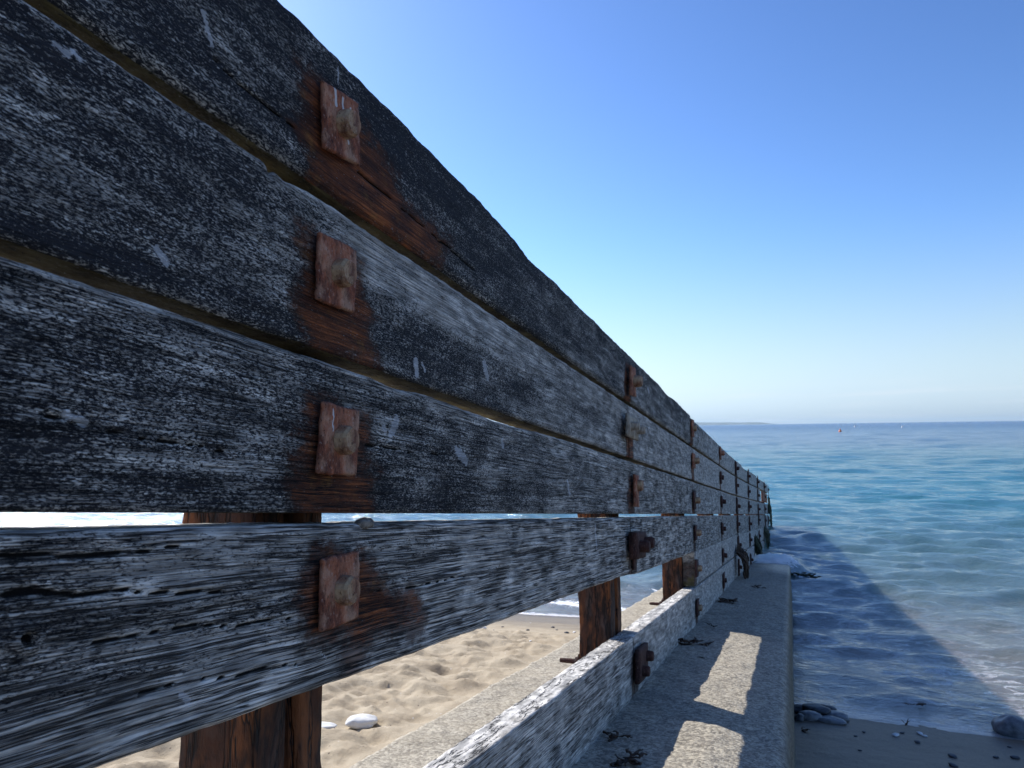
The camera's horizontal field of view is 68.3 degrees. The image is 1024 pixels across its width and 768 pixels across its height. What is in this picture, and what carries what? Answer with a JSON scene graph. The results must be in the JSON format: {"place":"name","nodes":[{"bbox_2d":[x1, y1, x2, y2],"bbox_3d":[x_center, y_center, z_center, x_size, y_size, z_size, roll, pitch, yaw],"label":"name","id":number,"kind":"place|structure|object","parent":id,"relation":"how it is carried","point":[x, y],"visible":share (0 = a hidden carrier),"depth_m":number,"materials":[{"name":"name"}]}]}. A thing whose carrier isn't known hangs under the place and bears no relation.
{"place":"outdoors","nodes":[
{"label":"outdoors","id":0,"kind":"place"},
{"bbox_2d":[0,421,1023,740],"bbox_3d":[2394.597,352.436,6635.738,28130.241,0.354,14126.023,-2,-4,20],"label":"sea","id":1,"kind":"structure","parent":0,"point":[906,543],"depth_m":11.86,"materials":[{"name":"liquid"}]},
{"bbox_2d":[791,572,820,577],"bbox_3d":[3.878,2.566,10.161,0.453,0.092,0.454,1,-4,-32],"label":"seaweed","id":2,"kind":"object","parent":1,"relation":"on","point":[804,574],"visible":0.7,"depth_m":10.10,"materials":[{"name":"black plant"}]},
{"bbox_2d":[96,614,1023,767],"bbox_3d":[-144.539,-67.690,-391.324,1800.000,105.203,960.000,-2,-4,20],"label":"sand","id":3,"kind":"structure","parent":0,"point":[401,696],"depth_m":3.52,"materials":[{"name":"beige sand"}]},
{"bbox_2d":[322,722,336,728],"bbox_3d":[-0.586,1.049,2.312,0.098,0.017,0.050,-1,-3,2],"label":"stone","id":4,"kind":"object","parent":3,"relation":"on","point":[328,725],"visible":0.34,"depth_m":2.31,"materials":[{"name":"white stone"}]},
{"bbox_2d":[345,714,377,728],"bbox_3d":[-0.480,1.078,2.410,0.101,0.036,0.067,0,-3,-7],"label":"stone","id":5,"kind":"object","parent":3,"relation":"on","point":[361,721],"visible":1,"depth_m":2.39,"materials":[{"name":"white stone"}]},
{"bbox_2d":[349,562,795,767],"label":"concrete apron","id":6,"kind":"object","parent":3,"relation":"on","point":[727,701],"visible":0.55,"depth_m":2.77,"materials":[{"name":"grey concrete"}]},
{"bbox_2d":[0,0,769,767],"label":"groyne","id":7,"kind":"object","parent":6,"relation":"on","point":[274,282],"visible":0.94,"depth_m":0.91,"materials":[{"name":"grey wood"}]},
{"bbox_2d":[354,517,373,528],"bbox_3d":[-0.212,0.200,1.086,0.023,0.017,0.044,-2,-4,20],"label":"stone","id":8,"kind":"object","parent":7,"relation":"on","point":[365,522],"visible":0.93,"depth_m":1.07,"materials":[{"name":"grey stone"}]},
{"bbox_2d":[736,545,749,578],"bbox_3d":[2.441,1.915,7.985,0.122,0.395,0.467,-2,-4,20],"label":"seaweed","id":9,"kind":"object","parent":7,"relation":"attached to","point":[741,553],"visible":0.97,"depth_m":7.93,"materials":[{"name":"brown plant"}]},
{"bbox_2d":[752,535,762,554],"bbox_3d":[3.674,2.659,11.274,0.144,0.934,0.686,-2,-4,20],"label":"seaweed","id":10,"kind":"object","parent":7,"relation":"attached to","point":[758,547],"visible":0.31,"depth_m":11.07,"materials":[{"name":"plant"}]},
{"bbox_2d":[763,526,769,548],"bbox_3d":[4.565,2.837,13.510,0.100,0.564,0.922,-2,-4,20],"label":"seaweed","id":11,"kind":"object","parent":7,"relation":"attached to","point":[766,532],"visible":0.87,"depth_m":13.32,"materials":[{"name":"plant"}]},
{"bbox_2d":[768,497,771,526],"bbox_3d":[5.351,2.882,15.630,0.067,1.084,0.863,-2,-4,20],"label":"seaweed","id":12,"kind":"object","parent":7,"relation":"attached to","point":[770,509],"visible":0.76,"depth_m":15.36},
{"bbox_2d":[602,730,631,741],"bbox_3d":[0.316,1.062,2.287,0.080,0.016,0.083,0,-3,-15],"label":"seaweed","id":13,"kind":"object","parent":6,"relation":"on","point":[612,736],"visible":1,"depth_m":2.27,"materials":[{"name":"brown plant"}]},
{"bbox_2d":[610,748,647,767],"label":"seaweed","id":14,"kind":"object","parent":6,"relation":"on","point":[630,759],"visible":1,"depth_m":2.05,"materials":[{"name":"black plant"}]},
{"bbox_2d":[678,637,713,645],"bbox_3d":[0.942,1.333,3.914,0.157,0.038,0.166,-4,-4,41],"label":"seaweed","id":15,"kind":"object","parent":6,"relation":"on","point":[694,640],"visible":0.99,"depth_m":3.91,"materials":[{"name":"black plant"}]},
{"bbox_2d":[716,598,737,603],"bbox_3d":[1.654,1.661,5.803,0.171,0.041,0.146,-2,-4,20],"label":"seaweed","id":16,"kind":"object","parent":6,"relation":"on","point":[727,600],"visible":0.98,"depth_m":5.78,"materials":[{"name":"black plant"}]},
{"bbox_2d":[794,704,802,713],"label":"stone","id":17,"kind":"object","parent":3,"relation":"on","point":[797,708],"visible":0.3,"depth_m":5.45,"materials":[{"name":"grey stone"}]},
{"bbox_2d":[802,703,830,714],"bbox_3d":[2.173,2.321,5.391,0.192,0.050,0.131,-2,-4,20],"label":"stone","id":18,"kind":"object","parent":17,"relation":"on","point":[820,709],"visible":0.81,"depth_m":5.36,"materials":[{"name":"grey stone"}]},
{"bbox_2d":[794,713,804,721],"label":"stone","id":19,"kind":"object","parent":3,"relation":"on","point":[799,717],"visible":0.8,"depth_m":5.22,"materials":[{"name":"grey stone"}]},
{"bbox_2d":[798,710,821,721],"bbox_3d":[2.096,2.332,5.296,0.166,0.077,0.126,-2,-4,20],"label":"stone","id":20,"kind":"object","parent":3,"relation":"on","point":[810,715],"visible":0.68,"depth_m":5.25,"materials":[{"name":"grey stone"}]},
{"bbox_2d":[820,704,836,709],"bbox_3d":[2.274,2.364,5.471,0.148,0.076,0.122,-2,-4,20],"label":"stone","id":21,"kind":"object","parent":3,"relation":"on","point":[831,707],"visible":0.27,"depth_m":5.45,"materials":[{"name":"grey stone"}]},
{"bbox_2d":[817,715,845,724],"bbox_3d":[2.207,2.331,5.234,0.203,0.043,0.101,-2,-4,20],"label":"stone","id":22,"kind":"object","parent":3,"relation":"on","point":[829,719],"visible":0.98,"depth_m":5.21,"materials":[{"name":"grey stone"}]},
{"bbox_2d":[821,710,849,721],"bbox_3d":[2.281,2.346,5.330,0.182,0.061,0.122,-2,-4,20],"label":"stone","id":23,"kind":"object","parent":3,"relation":"on","point":[841,715],"visible":0.51,"depth_m":5.30,"materials":[{"name":"grey stone"}]},
{"bbox_2d":[948,762,957,767],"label":"pebble","id":24,"kind":"object","parent":3,"relation":"on","point":[952,764],"visible":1,"depth_m":4.37,"materials":[{"name":"stone"}]},
{"bbox_2d":[948,753,957,757],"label":"pebble","id":25,"kind":"object","parent":3,"relation":"on","point":[951,755],"visible":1,"depth_m":4.56,"materials":[{"name":"stone"}]},
{"bbox_2d":[991,714,1023,738],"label":"boulder","id":26,"kind":"object","parent":3,"relation":"on","point":[1009,725],"visible":0.83,"depth_m":5.04,"materials":[{"name":"grey stone"}]},
{"bbox_2d":[1010,755,1019,758],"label":"pebble","id":27,"kind":"object","parent":3,"relation":"on","point":[1014,757],"visible":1,"depth_m":4.56,"materials":[{"name":"stone"}]},
{"bbox_2d":[505,422,770,426],"bbox_3d":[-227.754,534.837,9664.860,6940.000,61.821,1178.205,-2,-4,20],"label":"headland","id":28,"kind":"structure","parent":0,"point":[725,423],"depth_m":8314.78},
{"bbox_2d":[278,0,1023,423],"label":"sky","id":29,"kind":"structure","parent":0,"point":[780,211],"materials":[{"name":"blue"}]},
{"bbox_2d":[901,702,925,705],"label":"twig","id":30,"kind":"object","parent":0,"point":[922,704],"visible":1,"depth_m":5.58,"materials":[{"name":"brown wood"}]}
]}

